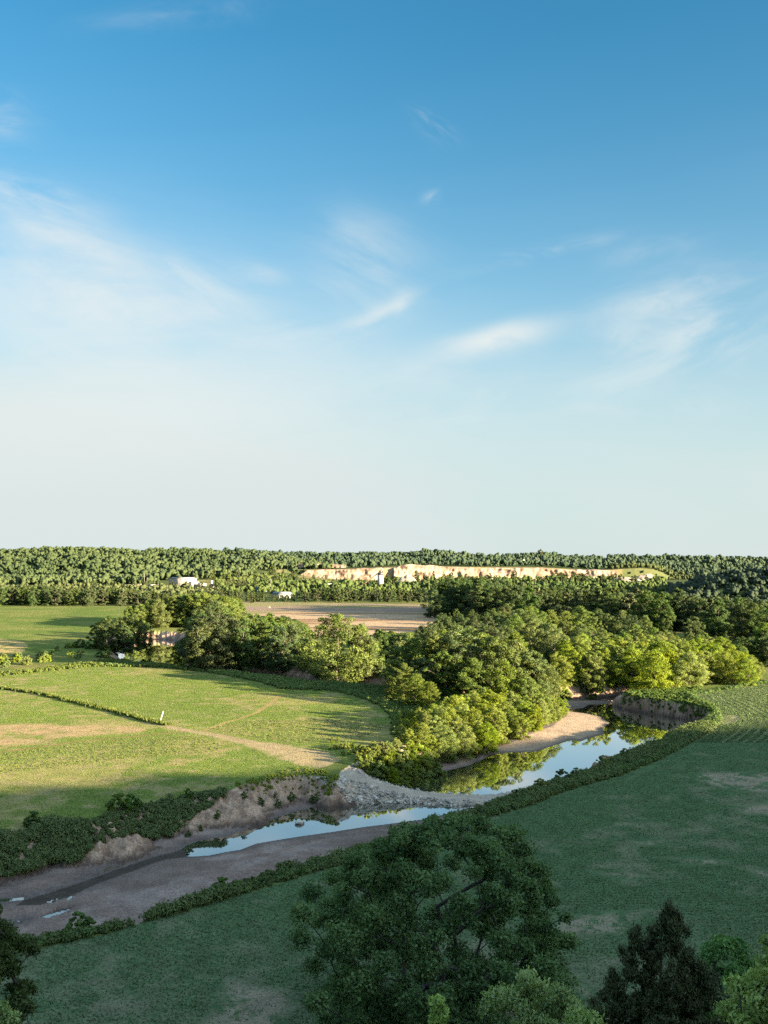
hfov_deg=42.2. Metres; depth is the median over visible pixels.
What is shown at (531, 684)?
cottonwood tree
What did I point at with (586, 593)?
broadleaf tree
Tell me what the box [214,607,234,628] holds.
cottonwood tree
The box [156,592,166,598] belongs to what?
leafy tree
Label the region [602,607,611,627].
broadleaf tree
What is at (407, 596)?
poplar tree
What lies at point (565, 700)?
willow tree
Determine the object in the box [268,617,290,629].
cottonwood tree
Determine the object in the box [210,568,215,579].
leafy tree
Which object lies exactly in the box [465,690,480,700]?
willow tree
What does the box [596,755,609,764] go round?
shrub
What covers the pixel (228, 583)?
leafy tree
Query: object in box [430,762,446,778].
shrub
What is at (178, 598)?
cottonwood tree
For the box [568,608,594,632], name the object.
cottonwood tree
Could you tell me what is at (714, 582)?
hill woods
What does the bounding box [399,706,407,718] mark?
willow tree
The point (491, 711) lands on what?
willow tree
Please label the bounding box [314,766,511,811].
rubble
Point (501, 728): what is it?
willow tree
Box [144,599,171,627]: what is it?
cottonwood tree
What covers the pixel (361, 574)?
quarry cliff
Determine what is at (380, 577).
silo
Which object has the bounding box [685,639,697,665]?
willow tree
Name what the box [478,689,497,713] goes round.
willow tree
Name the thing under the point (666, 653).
willow tree
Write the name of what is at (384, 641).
broadleaf tree
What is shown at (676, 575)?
quarry edge woods
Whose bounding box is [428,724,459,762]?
willow tree
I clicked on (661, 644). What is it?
willow tree
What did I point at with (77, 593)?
leafy tree
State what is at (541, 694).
willow tree
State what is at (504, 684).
cottonwood tree
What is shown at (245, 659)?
broadleaf tree
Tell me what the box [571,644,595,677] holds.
willow tree
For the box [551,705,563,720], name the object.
willow tree
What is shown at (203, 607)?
broadleaf tree
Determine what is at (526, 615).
cottonwood tree
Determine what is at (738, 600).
broadleaf tree
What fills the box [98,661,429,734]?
bank weeds
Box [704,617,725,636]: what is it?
broadleaf tree
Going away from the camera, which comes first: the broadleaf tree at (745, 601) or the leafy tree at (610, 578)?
the broadleaf tree at (745, 601)
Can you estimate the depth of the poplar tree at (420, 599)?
839.95 m
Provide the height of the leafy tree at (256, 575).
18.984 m
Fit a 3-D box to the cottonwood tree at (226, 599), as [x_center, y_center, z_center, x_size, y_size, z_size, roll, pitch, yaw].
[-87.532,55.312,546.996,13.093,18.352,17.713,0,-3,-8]
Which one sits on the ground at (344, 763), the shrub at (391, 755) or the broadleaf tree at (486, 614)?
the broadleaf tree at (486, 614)
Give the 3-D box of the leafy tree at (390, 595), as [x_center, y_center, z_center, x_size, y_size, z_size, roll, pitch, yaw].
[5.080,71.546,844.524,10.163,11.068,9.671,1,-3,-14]
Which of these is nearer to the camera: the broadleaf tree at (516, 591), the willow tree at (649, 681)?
the willow tree at (649, 681)
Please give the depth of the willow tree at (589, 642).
328.22 m
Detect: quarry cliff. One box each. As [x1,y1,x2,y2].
[300,567,383,579]
[394,564,617,579]
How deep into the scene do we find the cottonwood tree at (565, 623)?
406.54 m
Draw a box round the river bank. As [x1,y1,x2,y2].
[0,632,736,936]
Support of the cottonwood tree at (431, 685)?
on the ground at (344, 763)
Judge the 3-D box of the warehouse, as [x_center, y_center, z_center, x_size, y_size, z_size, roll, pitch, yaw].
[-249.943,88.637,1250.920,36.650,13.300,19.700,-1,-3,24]
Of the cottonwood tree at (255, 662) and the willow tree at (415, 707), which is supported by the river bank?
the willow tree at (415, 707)
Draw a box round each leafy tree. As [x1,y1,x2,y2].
[0,589,7,605]
[0,903,44,1023]
[0,999,22,1023]
[5,588,12,604]
[6,588,18,604]
[11,587,22,604]
[34,585,46,603]
[48,589,61,605]
[53,588,65,604]
[69,588,83,604]
[75,590,86,605]
[80,587,90,603]
[90,588,103,604]
[98,589,108,605]
[111,587,125,604]
[116,590,127,605]
[125,589,136,604]
[133,590,145,604]
[143,592,151,604]
[150,592,159,599]
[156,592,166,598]
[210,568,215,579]
[214,582,221,589]
[220,567,226,578]
[225,579,230,586]
[234,567,240,577]
[235,579,241,588]
[240,580,247,590]
[248,593,255,602]
[253,567,258,578]
[260,593,265,601]
[302,591,310,601]
[312,589,321,600]
[319,586,330,600]
[325,589,334,600]
[333,588,343,602]
[336,587,345,601]
[344,588,352,601]
[359,590,365,600]
[363,590,370,599]
[373,589,381,599]
[381,589,389,600]
[384,590,394,601]
[395,590,404,601]
[410,590,418,600]
[422,590,427,599]
[427,993,449,1023]
[475,965,605,1023]
[497,585,512,610]
[525,584,547,612]
[556,590,577,619]
[558,573,564,580]
[561,1004,608,1023]
[590,589,607,613]
[607,574,615,581]
[608,586,624,595]
[616,592,636,625]
[627,587,639,593]
[634,588,650,610]
[680,989,755,1023]
[693,934,767,1023]
[705,597,713,609]
[706,594,720,610]
[713,933,767,1023]
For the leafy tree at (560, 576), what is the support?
on the ground at (344, 763)
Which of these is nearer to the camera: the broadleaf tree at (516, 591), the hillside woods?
the broadleaf tree at (516, 591)
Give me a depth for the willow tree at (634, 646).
318.40 m
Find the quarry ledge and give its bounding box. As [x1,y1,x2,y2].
[285,563,345,567]
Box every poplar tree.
[245,591,249,601]
[353,590,358,601]
[370,590,374,601]
[378,590,382,601]
[405,590,410,602]
[418,591,423,602]
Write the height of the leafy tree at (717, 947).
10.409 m
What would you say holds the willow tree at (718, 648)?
on the river bank
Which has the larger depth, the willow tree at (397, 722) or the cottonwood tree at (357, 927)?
the willow tree at (397, 722)
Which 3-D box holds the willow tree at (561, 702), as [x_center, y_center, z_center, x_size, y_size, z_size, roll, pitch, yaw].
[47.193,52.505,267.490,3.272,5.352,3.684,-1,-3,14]
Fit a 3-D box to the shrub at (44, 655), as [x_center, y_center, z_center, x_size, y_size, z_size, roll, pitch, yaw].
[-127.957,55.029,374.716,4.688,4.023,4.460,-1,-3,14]
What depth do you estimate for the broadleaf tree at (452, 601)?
654.95 m
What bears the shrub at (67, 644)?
on the crop field
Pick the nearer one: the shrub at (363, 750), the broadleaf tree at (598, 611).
the shrub at (363, 750)
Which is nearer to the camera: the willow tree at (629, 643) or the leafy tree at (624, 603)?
the willow tree at (629, 643)
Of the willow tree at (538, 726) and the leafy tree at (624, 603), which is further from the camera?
the leafy tree at (624, 603)
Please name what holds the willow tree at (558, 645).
on the river bank
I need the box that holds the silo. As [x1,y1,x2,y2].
[362,570,382,585]
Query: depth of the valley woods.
1054.89 m
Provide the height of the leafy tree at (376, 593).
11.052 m
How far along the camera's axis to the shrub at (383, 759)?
190.75 m
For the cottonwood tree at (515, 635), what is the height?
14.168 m
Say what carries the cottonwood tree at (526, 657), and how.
on the ground at (344, 763)
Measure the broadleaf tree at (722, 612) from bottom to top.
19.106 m
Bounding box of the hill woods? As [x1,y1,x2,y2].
[666,565,767,605]
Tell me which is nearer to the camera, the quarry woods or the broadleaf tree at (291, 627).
the broadleaf tree at (291, 627)
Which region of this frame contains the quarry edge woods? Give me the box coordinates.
[605,561,693,579]
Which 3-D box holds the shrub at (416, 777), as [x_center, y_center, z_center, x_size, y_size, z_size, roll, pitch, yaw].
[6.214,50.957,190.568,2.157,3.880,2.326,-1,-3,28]
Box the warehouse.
[169,577,199,586]
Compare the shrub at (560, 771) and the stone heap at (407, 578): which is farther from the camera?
the stone heap at (407, 578)
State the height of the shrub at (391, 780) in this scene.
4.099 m
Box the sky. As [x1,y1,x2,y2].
[0,0,767,557]
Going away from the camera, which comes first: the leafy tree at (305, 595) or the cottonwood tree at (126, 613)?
the cottonwood tree at (126, 613)
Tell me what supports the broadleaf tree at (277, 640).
on the river bank
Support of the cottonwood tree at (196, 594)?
on the crop field
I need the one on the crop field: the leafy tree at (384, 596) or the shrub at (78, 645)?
the shrub at (78, 645)
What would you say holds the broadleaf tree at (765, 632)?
on the ground at (344, 763)
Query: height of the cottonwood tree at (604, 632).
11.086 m
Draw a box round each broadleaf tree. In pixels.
[0,588,10,604]
[16,587,29,605]
[27,587,43,605]
[38,586,53,605]
[60,589,75,605]
[84,590,98,605]
[85,622,105,648]
[93,616,129,652]
[101,587,112,603]
[110,589,122,602]
[110,617,126,648]
[114,613,146,651]
[116,626,135,653]
[131,621,156,649]
[140,591,150,603]
[172,612,219,657]
[175,608,242,670]
[185,603,212,634]
[201,604,231,641]
[210,601,221,606]
[213,618,248,668]
[227,617,262,671]
[254,615,267,650]
[257,625,303,672]
[270,623,310,664]
[280,615,295,627]
[352,637,380,665]
[369,629,387,666]
[372,630,395,668]
[386,634,404,655]
[414,625,423,636]
[415,622,440,638]
[420,589,450,617]
[428,578,464,603]
[432,583,452,613]
[433,619,445,632]
[434,612,449,630]
[439,616,455,630]
[442,579,465,615]
[444,579,471,609]
[448,609,460,624]
[452,614,471,630]
[454,581,475,613]
[457,583,493,620]
[460,578,472,604]
[460,629,473,654]
[464,609,482,626]
[466,578,485,606]
[466,615,481,630]
[468,581,499,614]
[470,625,508,661]
[474,585,499,613]
[475,612,491,624]
[477,608,504,628]
[479,584,515,617]
[481,617,498,628]
[485,581,500,597]
[488,613,511,630]
[492,578,503,596]
[495,625,517,639]
[505,585,530,619]
[513,584,530,608]
[514,586,543,614]
[536,587,552,621]
[540,586,571,614]
[547,604,572,621]
[556,585,572,592]
[562,585,578,601]
[562,592,592,610]
[564,590,591,616]
[572,589,597,614]
[586,585,605,598]
[587,608,610,629]
[588,613,622,637]
[589,587,604,606]
[596,591,620,626]
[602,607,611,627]
[607,591,623,617]
[616,614,645,638]
[621,594,649,617]
[627,590,663,627]
[644,591,675,629]
[653,593,681,628]
[657,614,676,636]
[667,592,703,630]
[671,587,686,605]
[676,595,701,625]
[681,596,714,629]
[686,613,706,632]
[702,600,733,636]
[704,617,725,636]
[709,598,734,632]
[717,601,742,635]
[724,603,753,641]
[726,597,751,617]
[730,643,748,662]
[735,637,754,655]
[736,597,753,616]
[747,602,762,621]
[747,606,767,637]
[749,639,765,663]
[753,600,767,622]
[755,637,767,665]
[756,635,767,655]
[760,630,767,644]
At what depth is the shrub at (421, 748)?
200.14 m
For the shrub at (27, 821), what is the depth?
146.98 m
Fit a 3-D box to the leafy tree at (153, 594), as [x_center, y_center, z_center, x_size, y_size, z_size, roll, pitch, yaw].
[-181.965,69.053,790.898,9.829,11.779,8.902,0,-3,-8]
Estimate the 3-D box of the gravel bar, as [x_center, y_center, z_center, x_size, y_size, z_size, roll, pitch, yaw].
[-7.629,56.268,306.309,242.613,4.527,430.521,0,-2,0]
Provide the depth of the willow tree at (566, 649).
320.89 m
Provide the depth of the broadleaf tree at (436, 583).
680.76 m
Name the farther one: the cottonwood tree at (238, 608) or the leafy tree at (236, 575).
the leafy tree at (236, 575)
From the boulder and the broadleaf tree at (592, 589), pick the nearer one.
the boulder
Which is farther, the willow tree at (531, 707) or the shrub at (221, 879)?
the willow tree at (531, 707)
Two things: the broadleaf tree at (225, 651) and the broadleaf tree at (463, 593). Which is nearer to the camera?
the broadleaf tree at (225, 651)
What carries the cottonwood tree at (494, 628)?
on the ground at (344, 763)
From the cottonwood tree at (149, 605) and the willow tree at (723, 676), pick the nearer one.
the willow tree at (723, 676)
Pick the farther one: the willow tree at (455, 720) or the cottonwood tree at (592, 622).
the cottonwood tree at (592, 622)
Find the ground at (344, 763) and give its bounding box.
[0,557,767,946]
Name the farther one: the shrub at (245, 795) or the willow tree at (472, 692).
the willow tree at (472, 692)
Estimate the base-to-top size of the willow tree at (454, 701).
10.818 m
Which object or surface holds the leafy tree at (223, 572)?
on the ground at (344, 763)
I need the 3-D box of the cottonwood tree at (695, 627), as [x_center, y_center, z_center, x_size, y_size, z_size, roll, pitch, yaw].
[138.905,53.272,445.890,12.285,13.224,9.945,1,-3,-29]
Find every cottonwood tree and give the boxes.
[122,606,138,627]
[133,604,148,624]
[142,599,160,627]
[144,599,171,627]
[158,599,168,624]
[165,596,179,609]
[165,598,183,626]
[166,596,189,626]
[175,594,195,626]
[180,594,202,622]
[183,592,203,615]
[183,617,222,667]
[194,592,210,610]
[206,596,218,604]
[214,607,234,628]
[220,596,234,608]
[226,614,261,650]
[230,599,242,609]
[230,608,247,616]
[231,607,249,614]
[233,598,245,610]
[246,620,281,670]
[252,621,266,650]
[258,621,289,659]
[261,615,274,633]
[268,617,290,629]
[277,621,303,652]
[285,810,623,1023]
[289,613,384,682]
[290,626,318,658]
[344,623,385,681]
[379,637,450,690]
[381,663,425,698]
[382,659,405,693]
[384,640,419,682]
[387,631,399,650]
[391,673,432,705]
[397,632,412,666]
[408,634,456,694]
[409,657,441,690]
[418,630,439,660]
[418,681,439,709]
[423,650,464,703]
[428,630,471,687]
[435,629,445,633]
[436,633,495,693]
[446,657,490,698]
[451,624,466,633]
[454,632,500,694]
[464,635,529,697]
[466,628,482,648]
[479,660,530,701]
[486,627,507,652]
[493,603,511,623]
[493,639,540,692]
[503,615,532,646]
[504,632,526,666]
[505,609,529,630]
[507,631,532,650]
[508,677,551,706]
[514,650,553,694]
[517,618,544,658]
[518,611,546,637]
[521,606,540,618]
[530,621,544,649]
[532,665,561,698]
[533,623,562,654]
[534,611,551,626]
[537,625,565,661]
[541,610,558,631]
[555,611,574,638]
[557,619,574,640]
[567,606,588,626]
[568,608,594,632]
[569,628,588,642]
[570,621,590,637]
[570,623,591,641]
[583,617,606,637]
[589,632,607,642]
[594,630,615,650]
[612,610,628,633]
[618,633,636,644]
[622,623,642,644]
[629,610,641,621]
[637,615,652,634]
[645,627,658,634]
[653,631,671,642]
[658,612,672,632]
[664,632,677,641]
[682,616,705,638]
[698,632,710,640]
[730,619,745,635]
[753,622,767,638]
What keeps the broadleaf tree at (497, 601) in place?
on the ground at (344, 763)
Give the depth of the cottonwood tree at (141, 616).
545.85 m
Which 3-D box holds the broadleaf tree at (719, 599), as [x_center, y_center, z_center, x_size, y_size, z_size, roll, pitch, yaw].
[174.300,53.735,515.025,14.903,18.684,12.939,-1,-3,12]
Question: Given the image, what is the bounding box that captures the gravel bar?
[0,633,689,935]
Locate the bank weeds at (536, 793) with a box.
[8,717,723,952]
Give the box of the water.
[0,639,692,921]
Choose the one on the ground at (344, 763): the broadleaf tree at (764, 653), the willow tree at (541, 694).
the broadleaf tree at (764, 653)
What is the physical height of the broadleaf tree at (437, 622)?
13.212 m
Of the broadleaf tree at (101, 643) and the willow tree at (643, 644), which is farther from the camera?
the broadleaf tree at (101, 643)
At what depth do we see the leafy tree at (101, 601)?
787.50 m
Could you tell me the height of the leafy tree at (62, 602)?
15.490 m
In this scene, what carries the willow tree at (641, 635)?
on the river bank
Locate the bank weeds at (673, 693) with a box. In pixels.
[621,685,720,716]
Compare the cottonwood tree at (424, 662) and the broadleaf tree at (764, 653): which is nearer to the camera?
the cottonwood tree at (424, 662)
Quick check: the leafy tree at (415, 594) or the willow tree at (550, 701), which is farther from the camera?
the leafy tree at (415, 594)
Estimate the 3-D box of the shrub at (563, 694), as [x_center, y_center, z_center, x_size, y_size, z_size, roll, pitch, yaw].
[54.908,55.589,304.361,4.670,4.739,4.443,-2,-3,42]
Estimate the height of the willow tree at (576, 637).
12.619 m
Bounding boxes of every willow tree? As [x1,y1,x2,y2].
[387,737,401,752]
[392,724,407,741]
[393,713,402,724]
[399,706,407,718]
[400,728,416,749]
[401,717,412,729]
[406,711,417,721]
[407,716,418,737]
[410,722,437,751]
[412,704,420,714]
[412,707,427,724]
[419,711,438,735]
[421,703,443,719]
[421,734,442,764]
[423,715,450,752]
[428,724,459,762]
[432,704,450,725]
[433,706,463,747]
[437,697,455,720]
[443,694,472,725]
[445,716,467,754]
[451,702,476,728]
[456,724,481,759]
[459,707,483,746]
[463,696,471,703]
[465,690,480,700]
[468,696,492,734]
[468,714,489,748]
[470,704,507,739]
[474,722,499,753]
[475,699,492,738]
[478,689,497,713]
[488,694,513,721]
[490,712,510,743]
[495,701,516,733]
[502,691,521,711]
[503,707,530,737]
[511,698,530,727]
[512,713,536,740]
[513,695,531,714]
[517,700,537,730]
[523,704,545,730]
[525,694,542,722]
[532,691,543,715]
[534,698,552,724]
[538,696,555,714]
[541,703,556,722]
[547,651,574,689]
[548,699,561,715]
[549,643,585,678]
[550,695,559,710]
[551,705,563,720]
[553,639,564,655]
[555,697,565,715]
[558,636,571,649]
[559,640,572,663]
[559,704,568,715]
[560,698,569,710]
[562,636,586,652]
[563,649,585,684]
[569,639,589,669]
[570,633,589,645]
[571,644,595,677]
[572,640,588,665]
[581,640,603,675]
[581,652,609,691]
[589,644,617,678]
[591,636,601,652]
[594,648,619,683]
[597,640,614,657]
[600,634,613,642]
[601,639,620,671]
[609,647,653,688]
[609,648,635,676]
[613,636,625,641]
[613,639,626,661]
[619,641,641,675]
[619,643,654,678]
[620,636,633,646]
[628,650,681,689]
[634,633,646,648]
[635,641,652,654]
[641,647,655,679]
[643,635,659,646]
[647,634,668,644]
[649,639,675,677]
[651,649,679,686]
[666,644,680,657]
[667,649,693,686]
[671,640,684,650]
[672,651,709,686]
[675,642,697,668]
[684,647,707,682]
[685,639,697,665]
[693,637,703,647]
[695,650,719,684]
[698,641,721,670]
[704,643,736,680]
[712,651,743,684]
[713,636,727,644]
[717,641,733,659]
[723,643,741,670]
[730,652,751,680]
[733,658,760,685]
[745,656,765,681]
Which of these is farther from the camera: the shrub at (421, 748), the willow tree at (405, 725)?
the willow tree at (405, 725)
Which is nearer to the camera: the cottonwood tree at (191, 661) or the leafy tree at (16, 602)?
the cottonwood tree at (191, 661)
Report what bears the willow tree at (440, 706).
on the river bank
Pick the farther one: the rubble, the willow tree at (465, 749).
the willow tree at (465, 749)
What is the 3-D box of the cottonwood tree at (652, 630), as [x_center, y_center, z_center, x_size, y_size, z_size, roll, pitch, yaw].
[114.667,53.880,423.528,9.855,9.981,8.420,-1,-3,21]
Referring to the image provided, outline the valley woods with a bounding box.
[0,581,223,597]
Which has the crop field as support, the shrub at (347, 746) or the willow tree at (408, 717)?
the shrub at (347, 746)
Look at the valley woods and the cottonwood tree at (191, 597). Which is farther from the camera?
the valley woods
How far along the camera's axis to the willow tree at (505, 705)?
241.48 m
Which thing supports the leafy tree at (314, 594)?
on the ground at (344, 763)
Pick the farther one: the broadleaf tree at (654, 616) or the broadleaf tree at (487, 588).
the broadleaf tree at (487, 588)
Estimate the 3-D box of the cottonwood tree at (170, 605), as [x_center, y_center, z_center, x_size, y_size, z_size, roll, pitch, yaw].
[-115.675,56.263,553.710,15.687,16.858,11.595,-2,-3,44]
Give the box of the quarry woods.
[213,572,666,595]
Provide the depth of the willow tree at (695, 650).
319.23 m
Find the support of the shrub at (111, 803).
on the river bank
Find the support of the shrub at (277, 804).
on the river bank
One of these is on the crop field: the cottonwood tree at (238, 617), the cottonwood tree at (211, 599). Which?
the cottonwood tree at (211, 599)
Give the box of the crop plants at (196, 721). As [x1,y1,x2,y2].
[0,666,390,829]
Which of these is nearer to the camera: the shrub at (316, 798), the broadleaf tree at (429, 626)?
the shrub at (316, 798)
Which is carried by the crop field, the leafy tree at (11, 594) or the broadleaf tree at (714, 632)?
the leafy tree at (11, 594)
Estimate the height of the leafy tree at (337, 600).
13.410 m
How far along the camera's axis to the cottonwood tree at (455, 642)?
281.27 m
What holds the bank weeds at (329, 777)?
on the river bank
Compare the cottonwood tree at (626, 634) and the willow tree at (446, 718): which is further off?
the cottonwood tree at (626, 634)
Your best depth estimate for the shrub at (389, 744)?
199.74 m
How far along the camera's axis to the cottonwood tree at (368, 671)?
329.10 m
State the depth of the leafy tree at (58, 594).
778.85 m
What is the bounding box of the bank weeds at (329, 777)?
[235,767,339,794]
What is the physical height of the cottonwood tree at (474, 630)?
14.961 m
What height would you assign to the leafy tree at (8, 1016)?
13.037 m
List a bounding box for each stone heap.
[398,575,415,581]
[609,577,641,581]
[637,573,652,579]
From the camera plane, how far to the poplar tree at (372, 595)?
855.42 m
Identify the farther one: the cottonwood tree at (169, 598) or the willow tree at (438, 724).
the cottonwood tree at (169, 598)
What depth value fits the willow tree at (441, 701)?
239.44 m
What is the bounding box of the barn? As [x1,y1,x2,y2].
[271,591,292,597]
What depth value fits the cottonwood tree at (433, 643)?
285.61 m
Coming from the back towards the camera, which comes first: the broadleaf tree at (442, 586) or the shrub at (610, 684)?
the broadleaf tree at (442, 586)
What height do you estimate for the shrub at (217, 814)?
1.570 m
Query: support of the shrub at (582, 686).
on the river bank
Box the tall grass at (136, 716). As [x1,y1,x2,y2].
[0,685,173,725]
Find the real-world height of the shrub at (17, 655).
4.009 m
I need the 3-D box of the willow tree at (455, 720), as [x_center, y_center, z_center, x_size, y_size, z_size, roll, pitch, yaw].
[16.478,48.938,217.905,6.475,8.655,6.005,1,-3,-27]
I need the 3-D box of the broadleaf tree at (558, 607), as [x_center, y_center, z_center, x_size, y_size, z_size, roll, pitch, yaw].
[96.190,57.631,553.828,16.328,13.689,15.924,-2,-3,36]
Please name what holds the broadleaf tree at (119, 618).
on the river bank
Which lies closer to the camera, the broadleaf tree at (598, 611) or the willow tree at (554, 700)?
the willow tree at (554, 700)
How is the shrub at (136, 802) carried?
on the river bank
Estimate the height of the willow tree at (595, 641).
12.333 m
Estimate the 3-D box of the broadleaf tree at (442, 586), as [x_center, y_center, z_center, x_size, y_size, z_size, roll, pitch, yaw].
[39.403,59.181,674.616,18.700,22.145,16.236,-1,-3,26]
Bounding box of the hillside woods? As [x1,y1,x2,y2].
[0,546,333,584]
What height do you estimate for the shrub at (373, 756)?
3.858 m
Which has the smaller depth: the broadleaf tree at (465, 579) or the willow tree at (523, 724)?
the willow tree at (523, 724)
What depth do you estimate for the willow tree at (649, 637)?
352.87 m
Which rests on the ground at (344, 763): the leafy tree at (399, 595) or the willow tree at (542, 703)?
the leafy tree at (399, 595)
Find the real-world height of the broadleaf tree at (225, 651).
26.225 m
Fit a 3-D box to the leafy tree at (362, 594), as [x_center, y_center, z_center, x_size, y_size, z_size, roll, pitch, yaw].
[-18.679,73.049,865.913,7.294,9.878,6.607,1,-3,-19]
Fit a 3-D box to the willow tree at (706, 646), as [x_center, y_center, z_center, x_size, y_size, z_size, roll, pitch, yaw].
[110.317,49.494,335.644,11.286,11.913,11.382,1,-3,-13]
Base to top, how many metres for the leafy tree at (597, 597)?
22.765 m
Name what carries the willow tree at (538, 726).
on the gravel bar
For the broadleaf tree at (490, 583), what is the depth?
643.96 m
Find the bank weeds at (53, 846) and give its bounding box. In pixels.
[0,786,228,877]
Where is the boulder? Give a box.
[295,820,303,824]
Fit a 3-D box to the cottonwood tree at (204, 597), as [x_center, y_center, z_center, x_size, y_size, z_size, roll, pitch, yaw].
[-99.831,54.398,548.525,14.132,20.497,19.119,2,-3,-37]
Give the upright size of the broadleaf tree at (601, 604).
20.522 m
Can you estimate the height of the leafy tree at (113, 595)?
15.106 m
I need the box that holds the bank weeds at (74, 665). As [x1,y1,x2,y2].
[0,657,206,675]
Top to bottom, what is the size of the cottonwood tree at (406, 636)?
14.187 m
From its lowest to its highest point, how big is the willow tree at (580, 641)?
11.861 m
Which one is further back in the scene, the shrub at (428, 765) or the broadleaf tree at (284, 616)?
the broadleaf tree at (284, 616)
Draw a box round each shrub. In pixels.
[1,661,9,667]
[11,653,20,661]
[19,655,31,664]
[22,811,40,827]
[36,656,46,662]
[42,653,50,661]
[64,643,72,647]
[65,911,96,931]
[66,650,75,656]
[73,639,87,647]
[84,642,91,648]
[94,651,102,657]
[102,650,113,657]
[105,792,129,812]
[119,793,144,810]
[184,788,193,798]
[184,830,192,836]
[211,876,228,885]
[214,810,221,818]
[241,791,248,798]
[257,797,264,805]
[274,798,281,807]
[287,792,296,801]
[310,793,320,803]
[342,742,350,748]
[351,754,379,775]
[355,746,370,757]
[368,750,376,769]
[370,741,376,749]
[371,744,382,760]
[371,760,388,780]
[373,755,406,778]
[375,741,391,762]
[383,740,394,755]
[385,749,395,765]
[387,767,401,783]
[388,759,411,781]
[391,743,403,761]
[392,750,419,773]
[393,777,411,788]
[402,765,414,785]
[403,739,417,756]
[405,754,420,776]
[409,743,430,767]
[410,768,421,785]
[410,769,438,786]
[412,756,432,777]
[423,751,433,760]
[423,758,435,775]
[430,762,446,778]
[432,751,440,769]
[533,778,546,786]
[555,769,569,777]
[558,687,571,699]
[565,691,572,699]
[571,674,583,686]
[579,684,588,694]
[587,690,597,698]
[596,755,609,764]
[597,681,605,693]
[605,676,620,687]
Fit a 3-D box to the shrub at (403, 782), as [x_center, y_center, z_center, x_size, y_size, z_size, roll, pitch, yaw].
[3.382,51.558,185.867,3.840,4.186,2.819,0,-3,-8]
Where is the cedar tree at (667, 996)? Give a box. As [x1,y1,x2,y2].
[587,898,732,1023]
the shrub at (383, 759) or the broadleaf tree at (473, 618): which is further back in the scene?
the broadleaf tree at (473, 618)
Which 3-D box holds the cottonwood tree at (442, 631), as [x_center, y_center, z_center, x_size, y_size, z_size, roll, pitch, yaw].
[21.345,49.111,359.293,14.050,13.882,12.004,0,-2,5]
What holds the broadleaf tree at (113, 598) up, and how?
on the crop field
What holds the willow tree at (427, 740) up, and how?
on the river bank
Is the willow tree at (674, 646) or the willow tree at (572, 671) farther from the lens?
the willow tree at (674, 646)
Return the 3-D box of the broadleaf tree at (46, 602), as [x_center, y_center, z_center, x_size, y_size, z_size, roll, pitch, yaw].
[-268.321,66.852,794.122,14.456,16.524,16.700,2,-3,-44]
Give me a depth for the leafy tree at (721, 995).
44.96 m
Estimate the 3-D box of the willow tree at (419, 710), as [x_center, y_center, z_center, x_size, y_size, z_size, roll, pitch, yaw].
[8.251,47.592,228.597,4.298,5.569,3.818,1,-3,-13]
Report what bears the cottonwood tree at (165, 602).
on the crop field
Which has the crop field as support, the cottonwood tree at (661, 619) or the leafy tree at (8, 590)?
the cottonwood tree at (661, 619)
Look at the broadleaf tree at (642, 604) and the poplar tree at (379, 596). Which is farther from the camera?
the poplar tree at (379, 596)
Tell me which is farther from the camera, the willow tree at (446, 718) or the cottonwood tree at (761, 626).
the cottonwood tree at (761, 626)
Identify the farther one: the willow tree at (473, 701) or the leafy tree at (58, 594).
the leafy tree at (58, 594)
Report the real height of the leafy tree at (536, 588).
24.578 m
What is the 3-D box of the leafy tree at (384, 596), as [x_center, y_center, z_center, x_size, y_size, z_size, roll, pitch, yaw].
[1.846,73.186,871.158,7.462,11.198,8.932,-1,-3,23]
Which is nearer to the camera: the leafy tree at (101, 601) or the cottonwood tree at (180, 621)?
the cottonwood tree at (180, 621)
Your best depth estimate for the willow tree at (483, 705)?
236.02 m
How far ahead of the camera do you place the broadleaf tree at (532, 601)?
575.81 m
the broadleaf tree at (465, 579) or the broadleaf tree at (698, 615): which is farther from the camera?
the broadleaf tree at (465, 579)
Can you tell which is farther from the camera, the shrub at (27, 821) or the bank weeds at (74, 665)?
the bank weeds at (74, 665)
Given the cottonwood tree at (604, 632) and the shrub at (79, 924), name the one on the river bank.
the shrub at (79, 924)
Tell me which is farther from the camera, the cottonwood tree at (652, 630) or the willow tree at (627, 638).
the cottonwood tree at (652, 630)
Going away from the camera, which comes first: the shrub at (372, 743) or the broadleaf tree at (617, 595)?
the shrub at (372, 743)
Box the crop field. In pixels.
[0,601,767,1023]
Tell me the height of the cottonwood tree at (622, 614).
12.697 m
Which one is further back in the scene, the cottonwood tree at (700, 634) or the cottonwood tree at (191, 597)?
the cottonwood tree at (191, 597)
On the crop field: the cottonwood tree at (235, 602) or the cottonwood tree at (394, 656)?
the cottonwood tree at (235, 602)
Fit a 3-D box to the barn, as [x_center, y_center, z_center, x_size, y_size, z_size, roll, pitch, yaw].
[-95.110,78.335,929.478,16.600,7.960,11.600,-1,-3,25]
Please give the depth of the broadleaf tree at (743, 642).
367.77 m
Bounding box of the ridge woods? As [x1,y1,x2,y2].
[223,547,767,575]
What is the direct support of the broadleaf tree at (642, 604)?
on the ground at (344, 763)
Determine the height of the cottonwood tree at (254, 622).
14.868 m
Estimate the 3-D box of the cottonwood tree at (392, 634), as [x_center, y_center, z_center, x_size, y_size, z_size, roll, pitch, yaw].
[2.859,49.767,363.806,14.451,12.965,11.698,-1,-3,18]

